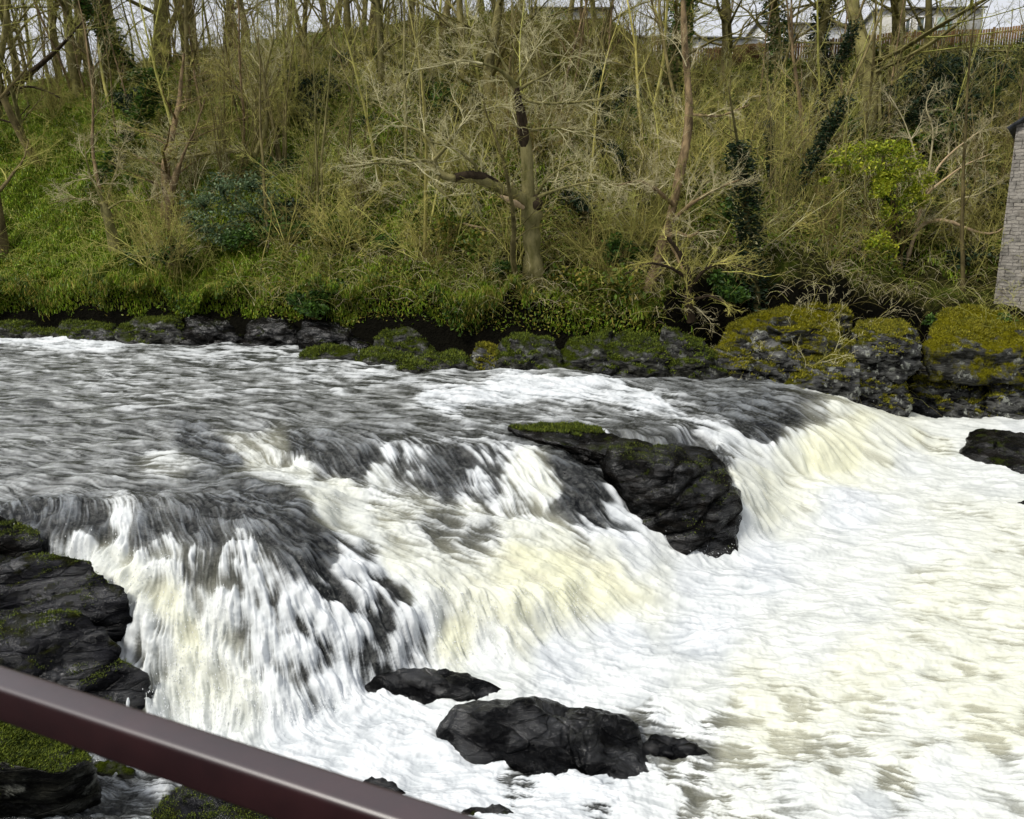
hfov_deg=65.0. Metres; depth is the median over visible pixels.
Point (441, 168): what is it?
bare shrub
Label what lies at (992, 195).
evergreen clump
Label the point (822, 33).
bare sapling
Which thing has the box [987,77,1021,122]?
bare shrub
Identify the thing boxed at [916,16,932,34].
window
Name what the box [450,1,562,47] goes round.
bare shrub
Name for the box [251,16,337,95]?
bare shrub
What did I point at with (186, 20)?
bare tree
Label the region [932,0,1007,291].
bare sapling
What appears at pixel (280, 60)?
bare shrub
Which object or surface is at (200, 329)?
rock
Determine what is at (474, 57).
bare sapling
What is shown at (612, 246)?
evergreen clump
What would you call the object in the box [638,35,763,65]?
static cabin
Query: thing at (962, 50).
bare sapling
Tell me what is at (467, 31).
bare shrub
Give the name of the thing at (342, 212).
bare shrub
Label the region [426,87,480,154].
bare shrub
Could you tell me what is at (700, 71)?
multi stem tree
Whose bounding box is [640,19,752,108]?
bare shrub
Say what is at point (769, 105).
bare sapling
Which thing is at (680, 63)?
bare shrub
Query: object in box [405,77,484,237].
bare sapling
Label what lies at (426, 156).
bare sapling
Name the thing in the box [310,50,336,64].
evergreen clump
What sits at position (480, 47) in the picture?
bare shrub
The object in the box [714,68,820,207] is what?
multi stem tree
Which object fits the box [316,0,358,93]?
bare sapling
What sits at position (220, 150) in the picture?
multi stem tree
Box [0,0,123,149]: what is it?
corner tree
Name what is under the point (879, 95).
bare sapling
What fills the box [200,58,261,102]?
bare shrub
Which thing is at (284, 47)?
bare sapling
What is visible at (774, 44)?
bare tree
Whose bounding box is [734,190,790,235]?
bare shrub
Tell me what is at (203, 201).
evergreen bush
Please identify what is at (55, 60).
multi stem tree
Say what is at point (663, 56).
bare sapling
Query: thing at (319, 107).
bare shrub
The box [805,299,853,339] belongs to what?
rock
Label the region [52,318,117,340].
rock
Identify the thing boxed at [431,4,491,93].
multi stem tree
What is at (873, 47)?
bare sapling
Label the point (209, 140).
bare sapling
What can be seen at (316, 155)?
bare sapling
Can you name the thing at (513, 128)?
bare shrub
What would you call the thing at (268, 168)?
evergreen clump
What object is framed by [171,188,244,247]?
bare shrub
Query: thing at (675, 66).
bare tree
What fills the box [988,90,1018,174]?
multi stem tree
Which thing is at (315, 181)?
multi stem tree
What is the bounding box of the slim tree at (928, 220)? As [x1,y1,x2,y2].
[877,73,1015,263]
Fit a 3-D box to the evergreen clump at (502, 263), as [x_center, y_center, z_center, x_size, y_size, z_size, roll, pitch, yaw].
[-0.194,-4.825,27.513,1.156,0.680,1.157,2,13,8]
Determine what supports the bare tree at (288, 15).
on the ground at (430, 330)
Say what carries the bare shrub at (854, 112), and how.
on the ground at (430, 330)
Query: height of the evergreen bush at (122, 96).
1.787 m
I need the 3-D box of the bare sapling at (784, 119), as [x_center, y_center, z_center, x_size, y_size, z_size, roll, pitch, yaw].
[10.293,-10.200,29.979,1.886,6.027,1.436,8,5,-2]
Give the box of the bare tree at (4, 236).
[0,0,82,257]
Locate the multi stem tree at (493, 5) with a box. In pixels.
[473,0,525,81]
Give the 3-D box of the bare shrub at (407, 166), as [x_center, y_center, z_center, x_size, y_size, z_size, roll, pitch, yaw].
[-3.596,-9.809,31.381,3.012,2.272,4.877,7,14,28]
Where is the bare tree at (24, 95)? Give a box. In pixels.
[7,70,43,119]
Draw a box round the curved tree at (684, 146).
[597,0,762,336]
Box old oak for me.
[322,0,653,289]
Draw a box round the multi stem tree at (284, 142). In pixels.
[215,0,317,165]
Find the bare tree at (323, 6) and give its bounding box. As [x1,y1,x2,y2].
[298,0,343,30]
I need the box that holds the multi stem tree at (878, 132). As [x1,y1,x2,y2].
[833,30,921,179]
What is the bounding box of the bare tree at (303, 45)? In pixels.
[243,0,338,106]
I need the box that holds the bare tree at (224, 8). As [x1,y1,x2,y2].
[219,0,244,57]
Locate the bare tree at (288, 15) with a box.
[250,0,326,31]
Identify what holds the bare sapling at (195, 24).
on the ground at (430, 330)
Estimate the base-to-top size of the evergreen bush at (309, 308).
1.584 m
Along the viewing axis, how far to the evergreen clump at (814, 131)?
34.57 m
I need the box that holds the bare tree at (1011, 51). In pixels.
[804,24,1023,100]
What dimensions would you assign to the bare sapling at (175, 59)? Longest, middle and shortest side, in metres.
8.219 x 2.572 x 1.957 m
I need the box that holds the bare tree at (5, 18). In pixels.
[0,0,76,118]
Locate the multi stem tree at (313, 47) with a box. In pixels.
[286,19,337,71]
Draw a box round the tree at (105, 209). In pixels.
[44,118,178,254]
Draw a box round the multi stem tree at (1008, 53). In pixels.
[994,1,1023,104]
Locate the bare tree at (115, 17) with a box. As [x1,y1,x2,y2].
[57,2,144,33]
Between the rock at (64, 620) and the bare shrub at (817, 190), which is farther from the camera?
the bare shrub at (817, 190)
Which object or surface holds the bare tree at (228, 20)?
on the ground at (430, 330)
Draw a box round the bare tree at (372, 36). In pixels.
[339,0,405,77]
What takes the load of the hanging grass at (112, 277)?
on the ground at (430, 330)
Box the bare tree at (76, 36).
[34,0,93,56]
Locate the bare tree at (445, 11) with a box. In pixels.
[427,0,455,77]
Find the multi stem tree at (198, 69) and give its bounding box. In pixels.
[170,3,227,101]
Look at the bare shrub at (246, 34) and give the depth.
39.75 m
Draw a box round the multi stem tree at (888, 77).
[881,19,945,126]
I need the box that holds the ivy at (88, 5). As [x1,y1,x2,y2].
[68,0,137,83]
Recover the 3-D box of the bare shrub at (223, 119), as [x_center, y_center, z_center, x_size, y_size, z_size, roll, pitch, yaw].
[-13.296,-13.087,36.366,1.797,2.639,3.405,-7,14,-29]
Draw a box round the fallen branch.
[463,222,492,231]
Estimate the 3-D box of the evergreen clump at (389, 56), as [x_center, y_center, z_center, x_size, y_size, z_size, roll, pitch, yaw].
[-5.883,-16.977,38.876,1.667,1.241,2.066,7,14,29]
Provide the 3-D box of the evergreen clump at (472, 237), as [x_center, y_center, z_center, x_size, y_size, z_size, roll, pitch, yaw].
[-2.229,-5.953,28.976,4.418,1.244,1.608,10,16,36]
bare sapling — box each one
[0,1,29,107]
[0,20,48,165]
[11,0,31,81]
[15,2,49,82]
[20,0,71,91]
[29,0,59,105]
[48,0,64,47]
[52,0,131,193]
[58,0,85,98]
[69,17,191,197]
[91,0,126,136]
[91,0,133,115]
[96,0,117,102]
[105,0,178,80]
[107,0,134,60]
[111,0,162,126]
[114,0,184,165]
[150,0,182,67]
[164,0,183,63]
[173,1,206,110]
[177,0,183,59]
[177,0,211,83]
[187,0,199,64]
[190,0,208,72]
[192,47,238,159]
[193,0,260,163]
[193,57,230,201]
[195,0,211,51]
[200,0,237,131]
[201,1,224,92]
[217,0,291,248]
[219,0,262,127]
[232,1,236,55]
[258,0,322,133]
[261,0,306,121]
[273,15,332,222]
[276,4,313,69]
[314,0,340,76]
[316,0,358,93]
[316,0,367,217]
[326,0,398,198]
[330,3,379,195]
[352,0,373,81]
[358,0,430,160]
[386,0,395,67]
[391,0,440,80]
[392,0,449,260]
[398,0,436,181]
[403,0,429,107]
[405,0,437,101]
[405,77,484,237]
[407,0,444,117]
[414,0,426,64]
[428,0,477,153]
[436,0,467,80]
[440,0,458,90]
[441,0,506,112]
[442,0,496,113]
[446,86,573,275]
[463,0,485,109]
[492,0,539,141]
[493,0,536,112]
[494,0,547,136]
[498,0,549,156]
[504,2,589,154]
[513,0,537,94]
[520,0,547,123]
[534,0,600,104]
[550,0,605,170]
[552,0,594,109]
[559,60,675,224]
[566,0,641,194]
[571,0,624,130]
[572,4,610,117]
[574,0,625,165]
[578,0,582,51]
[584,0,592,66]
[586,1,638,84]
[616,0,666,154]
[625,37,693,238]
[636,0,715,134]
[637,0,700,44]
[638,0,655,69]
[638,0,668,107]
[658,0,664,53]
[661,56,802,311]
[730,0,743,24]
[742,24,787,194]
[746,21,795,136]
[748,0,910,211]
[752,0,779,100]
[754,43,789,204]
[757,63,793,220]
[762,0,817,135]
[770,53,813,205]
[774,0,812,165]
[776,0,842,125]
[779,0,816,124]
[802,0,868,93]
[802,0,888,91]
[802,0,892,131]
[813,0,872,152]
[816,0,883,112]
[825,75,867,247]
[838,0,914,140]
[842,60,890,206]
[847,0,919,159]
[852,74,882,223]
[863,24,918,135]
[879,0,954,78]
[882,0,929,139]
[885,0,957,86]
[890,0,966,82]
[896,0,950,116]
[901,0,968,129]
[915,54,999,230]
[930,0,956,72]
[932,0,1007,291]
[935,9,987,154]
[938,91,991,222]
[949,9,974,90]
[959,1,1000,92]
[975,2,1023,140]
[976,41,1022,175]
[997,0,1023,112]
[1001,33,1023,156]
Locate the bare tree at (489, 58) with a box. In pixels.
[370,0,631,140]
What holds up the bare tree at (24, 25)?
on the ground at (430, 330)
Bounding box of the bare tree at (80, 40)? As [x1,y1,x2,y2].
[47,0,137,68]
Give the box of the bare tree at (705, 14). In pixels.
[642,0,736,99]
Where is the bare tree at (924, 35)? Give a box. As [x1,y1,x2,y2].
[670,0,1023,133]
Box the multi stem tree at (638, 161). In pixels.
[620,96,672,236]
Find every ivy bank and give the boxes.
[884,48,1019,143]
[993,54,1023,102]
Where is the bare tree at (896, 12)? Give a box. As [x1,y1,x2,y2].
[829,0,913,81]
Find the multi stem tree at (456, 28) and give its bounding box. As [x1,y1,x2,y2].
[444,0,477,69]
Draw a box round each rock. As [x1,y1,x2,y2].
[0,318,57,338]
[0,516,42,557]
[0,552,153,709]
[0,721,101,818]
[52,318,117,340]
[94,760,136,778]
[113,313,184,344]
[150,785,272,818]
[178,313,244,345]
[243,316,299,346]
[296,319,371,350]
[297,342,358,360]
[355,345,414,365]
[364,776,405,793]
[365,667,500,704]
[372,324,435,355]
[394,348,476,373]
[436,696,649,778]
[462,804,513,815]
[470,341,498,370]
[494,331,565,369]
[507,420,652,464]
[560,327,618,375]
[599,442,742,557]
[605,328,670,377]
[643,734,708,759]
[658,325,728,379]
[661,443,727,470]
[711,325,802,382]
[718,303,851,356]
[783,348,861,403]
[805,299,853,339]
[849,317,922,384]
[859,369,913,416]
[908,391,942,418]
[911,361,990,418]
[922,301,1023,385]
[959,428,1023,473]
[984,383,1023,419]
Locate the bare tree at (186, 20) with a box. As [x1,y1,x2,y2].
[135,0,231,111]
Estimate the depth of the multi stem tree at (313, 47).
38.89 m
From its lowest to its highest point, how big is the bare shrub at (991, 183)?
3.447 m
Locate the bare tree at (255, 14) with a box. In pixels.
[212,0,278,30]
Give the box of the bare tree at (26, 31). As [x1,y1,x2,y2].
[10,0,48,80]
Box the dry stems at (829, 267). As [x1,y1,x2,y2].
[241,11,1023,405]
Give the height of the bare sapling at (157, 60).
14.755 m
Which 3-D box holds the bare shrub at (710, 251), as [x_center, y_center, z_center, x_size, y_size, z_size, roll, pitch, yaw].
[6.630,-5.843,27.178,7.079,3.540,4.377,8,15,33]
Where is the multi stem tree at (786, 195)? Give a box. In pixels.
[766,128,808,230]
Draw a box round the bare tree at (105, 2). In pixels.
[47,0,120,81]
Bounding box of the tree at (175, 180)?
[108,74,234,229]
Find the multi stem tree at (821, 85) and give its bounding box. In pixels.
[805,56,837,117]
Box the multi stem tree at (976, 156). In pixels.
[950,75,1023,210]
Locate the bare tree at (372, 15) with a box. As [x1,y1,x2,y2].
[367,0,374,37]
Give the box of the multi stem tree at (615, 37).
[590,0,646,72]
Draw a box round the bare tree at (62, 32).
[43,0,117,69]
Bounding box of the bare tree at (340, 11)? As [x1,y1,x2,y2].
[308,0,342,27]
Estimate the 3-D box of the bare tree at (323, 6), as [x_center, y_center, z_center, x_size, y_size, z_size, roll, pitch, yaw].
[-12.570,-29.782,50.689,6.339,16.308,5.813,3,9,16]
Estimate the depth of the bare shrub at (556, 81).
32.63 m
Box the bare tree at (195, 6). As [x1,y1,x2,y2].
[173,0,208,16]
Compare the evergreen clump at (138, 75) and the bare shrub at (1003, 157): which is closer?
the bare shrub at (1003, 157)
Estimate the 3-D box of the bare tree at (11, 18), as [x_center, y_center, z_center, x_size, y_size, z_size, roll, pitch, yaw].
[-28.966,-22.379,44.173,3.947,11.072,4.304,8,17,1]
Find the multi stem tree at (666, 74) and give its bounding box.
[655,38,682,102]
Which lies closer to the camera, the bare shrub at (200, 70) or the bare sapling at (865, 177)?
the bare sapling at (865, 177)
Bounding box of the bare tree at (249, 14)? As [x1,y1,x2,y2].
[224,0,272,47]
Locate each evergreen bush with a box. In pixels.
[108,86,158,118]
[178,169,287,251]
[276,60,343,124]
[284,278,347,319]
[564,83,643,125]
[707,264,750,303]
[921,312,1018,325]
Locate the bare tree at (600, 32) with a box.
[590,0,698,65]
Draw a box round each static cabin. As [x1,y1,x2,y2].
[530,6,613,18]
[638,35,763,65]
[745,22,851,57]
[864,6,987,47]
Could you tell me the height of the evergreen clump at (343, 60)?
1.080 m
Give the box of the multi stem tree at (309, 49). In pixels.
[273,16,334,75]
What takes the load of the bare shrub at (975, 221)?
on the ground at (430, 330)
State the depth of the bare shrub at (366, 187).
30.93 m
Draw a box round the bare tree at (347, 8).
[338,0,351,53]
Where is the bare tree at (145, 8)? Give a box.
[126,0,171,69]
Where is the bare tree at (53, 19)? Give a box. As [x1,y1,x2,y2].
[24,0,62,80]
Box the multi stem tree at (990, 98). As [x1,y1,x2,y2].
[964,43,1023,144]
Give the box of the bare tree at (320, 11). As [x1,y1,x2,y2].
[302,0,332,25]
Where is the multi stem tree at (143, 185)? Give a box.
[115,122,172,207]
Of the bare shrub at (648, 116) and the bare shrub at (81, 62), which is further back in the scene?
the bare shrub at (81, 62)
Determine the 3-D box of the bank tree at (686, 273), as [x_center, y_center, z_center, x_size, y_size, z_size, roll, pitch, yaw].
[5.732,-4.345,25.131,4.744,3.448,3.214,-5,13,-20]
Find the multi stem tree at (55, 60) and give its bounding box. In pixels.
[13,1,67,101]
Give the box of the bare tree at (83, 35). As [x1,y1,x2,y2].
[32,0,124,109]
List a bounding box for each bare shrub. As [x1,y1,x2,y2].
[12,60,81,119]
[12,120,99,172]
[15,44,80,115]
[22,65,78,108]
[25,83,83,121]
[28,17,83,84]
[44,112,113,147]
[47,64,100,117]
[54,37,98,79]
[63,62,109,100]
[67,5,143,80]
[74,173,201,271]
[75,175,133,227]
[79,48,141,89]
[84,168,198,276]
[85,48,128,91]
[87,14,156,81]
[97,0,223,70]
[98,171,191,259]
[107,120,195,173]
[113,205,218,266]
[115,117,225,195]
[116,22,231,93]
[116,81,168,131]
[116,199,235,294]
[122,49,181,102]
[123,111,217,193]
[124,94,211,141]
[128,38,245,109]
[131,39,226,101]
[133,170,226,220]
[137,142,183,183]
[140,104,227,164]
[144,210,204,266]
[145,129,231,209]
[148,62,261,130]
[152,0,241,72]
[158,63,226,136]
[165,94,251,156]
[167,107,235,169]
[170,146,213,190]
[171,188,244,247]
[172,10,280,93]
[175,66,208,102]
[186,10,281,86]
[199,8,268,56]
[199,18,278,111]
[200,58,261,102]
[201,86,239,140]
[203,125,274,185]
[205,33,332,132]
[205,252,303,305]
[210,24,327,107]
[210,130,315,178]
[217,14,309,70]
[221,47,317,144]
[223,113,370,201]
[228,118,287,163]
[231,36,333,126]
[234,20,375,90]
[239,165,323,264]
[245,9,341,70]
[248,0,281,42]
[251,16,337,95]
[260,147,355,201]
[262,12,352,72]
[267,71,427,127]
[272,225,355,290]
[278,8,321,62]
[286,172,373,258]
[297,1,397,81]
[297,160,433,266]
[302,4,369,53]
[310,108,418,215]
[312,36,444,103]
[313,168,399,210]
[319,37,406,94]
[323,140,493,201]
[332,0,418,45]
[337,164,499,260]
[338,7,437,78]
[341,8,405,76]
[341,59,378,107]
[347,41,396,79]
[355,7,435,69]
[355,140,443,185]
[357,42,448,96]
[363,60,418,110]
[369,58,409,107]
[371,205,436,259]
[376,35,449,93]
[387,20,502,122]
[390,117,485,198]
[391,1,455,72]
[399,85,517,209]
[400,212,461,273]
[402,0,457,59]
[403,131,472,196]
[410,141,468,194]
[415,30,480,80]
[423,0,532,69]
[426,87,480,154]
[429,67,588,173]
[431,79,502,133]
[432,0,485,34]
[447,216,510,285]
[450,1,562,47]
[450,32,594,106]
[452,65,504,109]
[454,0,542,55]
[454,15,517,66]
[455,62,604,168]
[459,74,533,147]
[461,116,601,215]
[469,63,530,129]
[470,46,610,126]
[470,168,618,265]
[489,14,550,83]
[492,1,566,72]
[495,17,548,94]
[497,116,556,147]
[515,26,559,84]
[522,0,575,29]
[529,67,571,115]
[530,90,586,160]
[533,18,591,86]
[540,86,583,126]
[541,137,717,275]
[541,194,682,275]
[542,193,604,257]
[543,0,661,68]
[546,0,612,57]
[547,65,656,175]
[548,130,617,192]
[550,0,665,83]
[557,79,640,154]
[558,61,642,96]
[564,24,632,68]
[565,220,662,290]
[566,0,701,50]
[566,148,672,198]
[572,113,685,239]
[574,85,666,144]
[574,222,680,298]
[578,137,656,184]
[579,178,677,267]
[585,129,705,261]
[587,141,737,249]
[591,113,699,179]
[596,184,794,291]
[600,139,718,248]
[604,102,694,189]
[606,1,690,67]
[606,28,668,80]
[606,29,741,100]
[606,91,724,146]
[608,78,683,150]
[611,38,659,93]
[613,49,683,103]
[614,22,745,96]
[614,84,749,212]
[617,53,663,104]
[620,24,718,94]
[620,30,669,72]
[624,57,747,134]
[630,10,721,104]
[630,57,705,138]
[638,189,693,244]
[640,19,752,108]
[646,126,710,188]
[648,62,792,185]
[664,80,826,189]
[665,76,723,157]
[676,41,785,129]
[678,122,750,176]
[688,159,869,252]
[692,31,779,119]
[702,68,828,165]
[703,34,816,142]
[707,168,794,234]
[710,70,864,183]
[710,185,801,246]
[710,274,862,378]
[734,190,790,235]
[737,35,892,114]
[737,88,822,165]
[738,82,878,187]
[756,159,823,204]
[761,96,867,157]
[767,154,866,245]
[772,177,905,265]
[779,89,842,181]
[779,157,846,217]
[784,69,856,110]
[786,53,846,108]
[792,174,950,261]
[793,281,907,332]
[808,66,891,128]
[822,311,853,366]
[831,140,985,251]
[847,47,949,115]
[852,95,956,127]
[854,71,891,102]
[867,8,916,56]
[876,104,1002,180]
[895,57,1015,122]
[912,153,1006,240]
[912,167,999,239]
[916,143,1013,242]
[920,186,1004,275]
[927,279,1023,331]
[949,196,1003,273]
[951,18,1010,60]
[951,149,1012,224]
[953,104,1010,154]
[955,60,1023,115]
[965,108,1023,193]
[965,181,1006,242]
[970,144,1012,220]
[972,42,1023,107]
[986,161,1008,185]
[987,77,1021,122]
[990,92,1023,131]
[992,227,1012,254]
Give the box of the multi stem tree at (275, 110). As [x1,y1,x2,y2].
[249,71,299,137]
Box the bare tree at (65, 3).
[57,0,93,97]
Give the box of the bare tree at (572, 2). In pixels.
[567,0,574,24]
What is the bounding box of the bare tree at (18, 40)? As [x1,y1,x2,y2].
[0,5,48,84]
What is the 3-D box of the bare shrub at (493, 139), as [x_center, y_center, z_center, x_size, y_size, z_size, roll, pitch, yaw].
[-0.019,-11.159,31.649,5.476,3.781,4.398,-6,7,-23]
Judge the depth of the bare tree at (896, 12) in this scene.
37.53 m
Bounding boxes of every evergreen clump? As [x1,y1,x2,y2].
[119,235,174,267]
[123,163,159,188]
[124,132,159,155]
[126,66,143,86]
[149,239,190,264]
[150,108,182,127]
[150,140,193,163]
[160,90,203,106]
[183,72,216,84]
[199,131,228,143]
[209,105,242,122]
[212,222,266,251]
[232,57,248,72]
[233,61,269,89]
[234,156,300,181]
[242,43,266,59]
[247,197,305,224]
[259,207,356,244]
[269,151,306,172]
[300,226,376,251]
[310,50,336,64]
[333,50,365,66]
[358,113,380,125]
[367,234,400,252]
[372,48,402,65]
[414,228,490,260]
[420,68,468,92]
[428,79,478,112]
[432,203,479,237]
[443,42,472,67]
[458,207,478,219]
[459,190,519,209]
[481,0,525,27]
[490,259,521,278]
[511,120,589,146]
[531,30,551,42]
[542,66,590,81]
[543,258,645,306]
[548,56,584,71]
[554,188,596,218]
[596,231,653,269]
[604,102,644,135]
[606,75,620,89]
[645,102,683,123]
[668,162,704,177]
[699,196,771,233]
[718,91,743,105]
[722,147,790,173]
[745,109,787,133]
[755,72,793,93]
[771,81,809,101]
[793,123,829,138]
[814,116,870,146]
[820,66,854,88]
[824,100,855,118]
[848,39,935,67]
[848,129,929,153]
[867,127,886,139]
[876,110,910,129]
[891,122,947,144]
[895,196,928,216]
[911,117,968,151]
[918,101,977,126]
[943,239,1000,270]
[952,165,1005,190]
[960,150,1011,172]
[965,177,1008,212]
[979,94,1021,116]
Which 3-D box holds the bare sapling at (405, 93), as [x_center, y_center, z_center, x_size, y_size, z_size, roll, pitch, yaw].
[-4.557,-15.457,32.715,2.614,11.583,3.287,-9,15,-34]
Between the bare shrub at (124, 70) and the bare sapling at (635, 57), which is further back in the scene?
the bare shrub at (124, 70)
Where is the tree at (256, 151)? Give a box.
[142,0,306,189]
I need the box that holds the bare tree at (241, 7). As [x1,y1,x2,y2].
[234,0,272,47]
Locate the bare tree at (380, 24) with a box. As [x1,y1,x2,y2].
[369,0,447,108]
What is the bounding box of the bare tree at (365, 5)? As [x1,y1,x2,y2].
[361,0,420,24]
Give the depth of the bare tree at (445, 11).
36.73 m
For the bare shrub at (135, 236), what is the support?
on the ground at (430, 330)
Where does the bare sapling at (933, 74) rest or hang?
on the ground at (430, 330)
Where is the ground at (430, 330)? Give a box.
[0,14,1023,391]
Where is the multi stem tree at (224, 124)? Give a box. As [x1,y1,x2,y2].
[206,51,281,182]
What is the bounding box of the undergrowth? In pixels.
[0,1,1023,338]
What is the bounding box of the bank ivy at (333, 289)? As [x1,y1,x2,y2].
[0,267,693,336]
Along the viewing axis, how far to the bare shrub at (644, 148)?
29.81 m
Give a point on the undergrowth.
(392, 263)
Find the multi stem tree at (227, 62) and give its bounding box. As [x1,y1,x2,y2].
[189,0,311,146]
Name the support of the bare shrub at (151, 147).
on the ground at (430, 330)
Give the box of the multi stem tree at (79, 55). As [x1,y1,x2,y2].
[43,11,114,95]
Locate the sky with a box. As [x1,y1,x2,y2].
[0,0,1023,85]
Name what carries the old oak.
on the ground at (430, 330)
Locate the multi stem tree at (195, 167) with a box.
[157,72,208,196]
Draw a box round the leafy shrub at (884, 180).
[818,139,938,268]
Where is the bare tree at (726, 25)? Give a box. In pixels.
[634,0,775,113]
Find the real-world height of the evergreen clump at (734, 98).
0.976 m
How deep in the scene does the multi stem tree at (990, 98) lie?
33.16 m
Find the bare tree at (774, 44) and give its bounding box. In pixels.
[705,0,887,99]
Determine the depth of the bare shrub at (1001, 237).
28.19 m
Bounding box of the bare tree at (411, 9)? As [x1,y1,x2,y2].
[407,0,414,60]
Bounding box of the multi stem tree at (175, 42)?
[130,0,183,66]
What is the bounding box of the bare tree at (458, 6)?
[407,0,519,113]
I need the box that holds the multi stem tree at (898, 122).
[886,51,938,146]
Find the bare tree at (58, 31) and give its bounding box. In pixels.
[31,2,76,68]
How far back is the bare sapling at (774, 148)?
29.56 m
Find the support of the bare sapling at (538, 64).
on the ground at (430, 330)
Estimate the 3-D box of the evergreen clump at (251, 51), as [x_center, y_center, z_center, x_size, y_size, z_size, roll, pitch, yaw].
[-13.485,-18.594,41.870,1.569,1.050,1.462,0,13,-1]
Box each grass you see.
[0,264,693,334]
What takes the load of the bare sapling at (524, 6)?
on the ground at (430, 330)
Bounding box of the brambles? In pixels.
[201,2,1023,416]
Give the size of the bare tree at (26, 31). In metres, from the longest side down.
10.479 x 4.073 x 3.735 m
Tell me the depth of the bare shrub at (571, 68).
35.35 m
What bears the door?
in the static cabin at (885, 24)
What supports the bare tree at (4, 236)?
on the ground at (430, 330)
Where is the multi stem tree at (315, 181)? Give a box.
[289,75,348,211]
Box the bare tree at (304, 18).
[266,0,363,92]
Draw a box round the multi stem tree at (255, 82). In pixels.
[239,51,304,153]
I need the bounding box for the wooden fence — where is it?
[652,25,1023,69]
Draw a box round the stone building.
[994,116,1023,311]
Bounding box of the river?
[0,336,1023,818]
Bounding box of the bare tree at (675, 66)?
[531,0,784,108]
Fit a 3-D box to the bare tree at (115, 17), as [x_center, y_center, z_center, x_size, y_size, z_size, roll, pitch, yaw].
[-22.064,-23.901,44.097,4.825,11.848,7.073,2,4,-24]
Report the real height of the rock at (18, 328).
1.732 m
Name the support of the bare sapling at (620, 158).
on the ground at (430, 330)
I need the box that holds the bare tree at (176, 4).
[142,0,210,47]
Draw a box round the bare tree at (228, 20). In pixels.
[226,0,275,57]
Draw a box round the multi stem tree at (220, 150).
[196,67,273,202]
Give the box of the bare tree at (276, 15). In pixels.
[256,0,301,36]
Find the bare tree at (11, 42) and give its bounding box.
[0,0,57,96]
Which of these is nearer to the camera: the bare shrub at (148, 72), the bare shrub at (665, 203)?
the bare shrub at (665, 203)
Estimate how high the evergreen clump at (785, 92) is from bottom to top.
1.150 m
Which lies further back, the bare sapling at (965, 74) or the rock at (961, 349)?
the bare sapling at (965, 74)
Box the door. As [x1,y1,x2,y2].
[936,17,951,47]
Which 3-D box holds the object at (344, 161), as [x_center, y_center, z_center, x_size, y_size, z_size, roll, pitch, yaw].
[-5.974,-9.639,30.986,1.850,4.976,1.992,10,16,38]
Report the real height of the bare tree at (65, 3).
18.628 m
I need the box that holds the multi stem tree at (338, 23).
[303,0,363,53]
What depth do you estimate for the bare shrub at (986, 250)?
28.96 m
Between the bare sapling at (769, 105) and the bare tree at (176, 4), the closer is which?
the bare sapling at (769, 105)
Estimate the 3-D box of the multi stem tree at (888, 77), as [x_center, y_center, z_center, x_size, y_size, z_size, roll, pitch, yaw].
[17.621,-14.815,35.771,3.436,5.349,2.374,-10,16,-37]
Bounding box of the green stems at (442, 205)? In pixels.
[0,3,1023,403]
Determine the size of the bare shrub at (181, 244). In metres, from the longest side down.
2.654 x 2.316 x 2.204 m
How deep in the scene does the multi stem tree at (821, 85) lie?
36.45 m
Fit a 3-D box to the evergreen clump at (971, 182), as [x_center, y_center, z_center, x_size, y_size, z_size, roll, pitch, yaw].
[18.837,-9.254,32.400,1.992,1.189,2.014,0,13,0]
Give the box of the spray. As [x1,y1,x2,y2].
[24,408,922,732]
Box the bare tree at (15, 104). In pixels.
[0,0,57,159]
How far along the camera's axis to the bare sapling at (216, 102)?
36.54 m
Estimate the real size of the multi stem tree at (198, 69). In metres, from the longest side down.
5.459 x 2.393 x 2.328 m
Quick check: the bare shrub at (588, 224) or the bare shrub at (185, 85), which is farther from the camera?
the bare shrub at (185, 85)
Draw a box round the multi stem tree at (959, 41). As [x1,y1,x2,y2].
[946,0,1022,68]
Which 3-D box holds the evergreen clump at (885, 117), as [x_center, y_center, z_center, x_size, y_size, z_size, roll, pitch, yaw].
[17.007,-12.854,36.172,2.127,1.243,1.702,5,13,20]
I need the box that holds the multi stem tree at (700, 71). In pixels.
[659,26,716,107]
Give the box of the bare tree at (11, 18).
[0,2,25,44]
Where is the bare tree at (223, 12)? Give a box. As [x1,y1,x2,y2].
[209,0,246,35]
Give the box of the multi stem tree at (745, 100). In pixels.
[725,75,772,132]
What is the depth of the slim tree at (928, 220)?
29.84 m
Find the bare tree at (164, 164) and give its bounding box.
[86,39,288,220]
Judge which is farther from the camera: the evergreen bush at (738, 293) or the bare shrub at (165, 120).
the bare shrub at (165, 120)
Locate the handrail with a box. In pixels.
[0,666,479,818]
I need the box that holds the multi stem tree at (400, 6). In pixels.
[381,0,418,51]
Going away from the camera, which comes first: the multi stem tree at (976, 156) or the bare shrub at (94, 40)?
the multi stem tree at (976, 156)
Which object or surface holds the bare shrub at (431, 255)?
on the ground at (430, 330)
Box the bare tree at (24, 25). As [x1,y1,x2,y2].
[0,0,93,94]
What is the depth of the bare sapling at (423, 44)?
35.64 m
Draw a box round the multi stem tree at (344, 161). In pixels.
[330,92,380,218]
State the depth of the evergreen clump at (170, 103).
39.88 m
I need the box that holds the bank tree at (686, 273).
[612,219,769,322]
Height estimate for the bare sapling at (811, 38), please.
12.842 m
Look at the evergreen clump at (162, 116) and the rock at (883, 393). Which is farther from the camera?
the evergreen clump at (162, 116)
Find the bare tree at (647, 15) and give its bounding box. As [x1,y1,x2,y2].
[619,0,700,36]
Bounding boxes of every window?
[905,18,911,35]
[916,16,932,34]
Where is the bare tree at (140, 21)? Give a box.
[93,0,170,46]
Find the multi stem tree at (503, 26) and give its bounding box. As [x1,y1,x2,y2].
[485,4,514,57]
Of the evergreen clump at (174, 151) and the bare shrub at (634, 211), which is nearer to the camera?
the bare shrub at (634, 211)

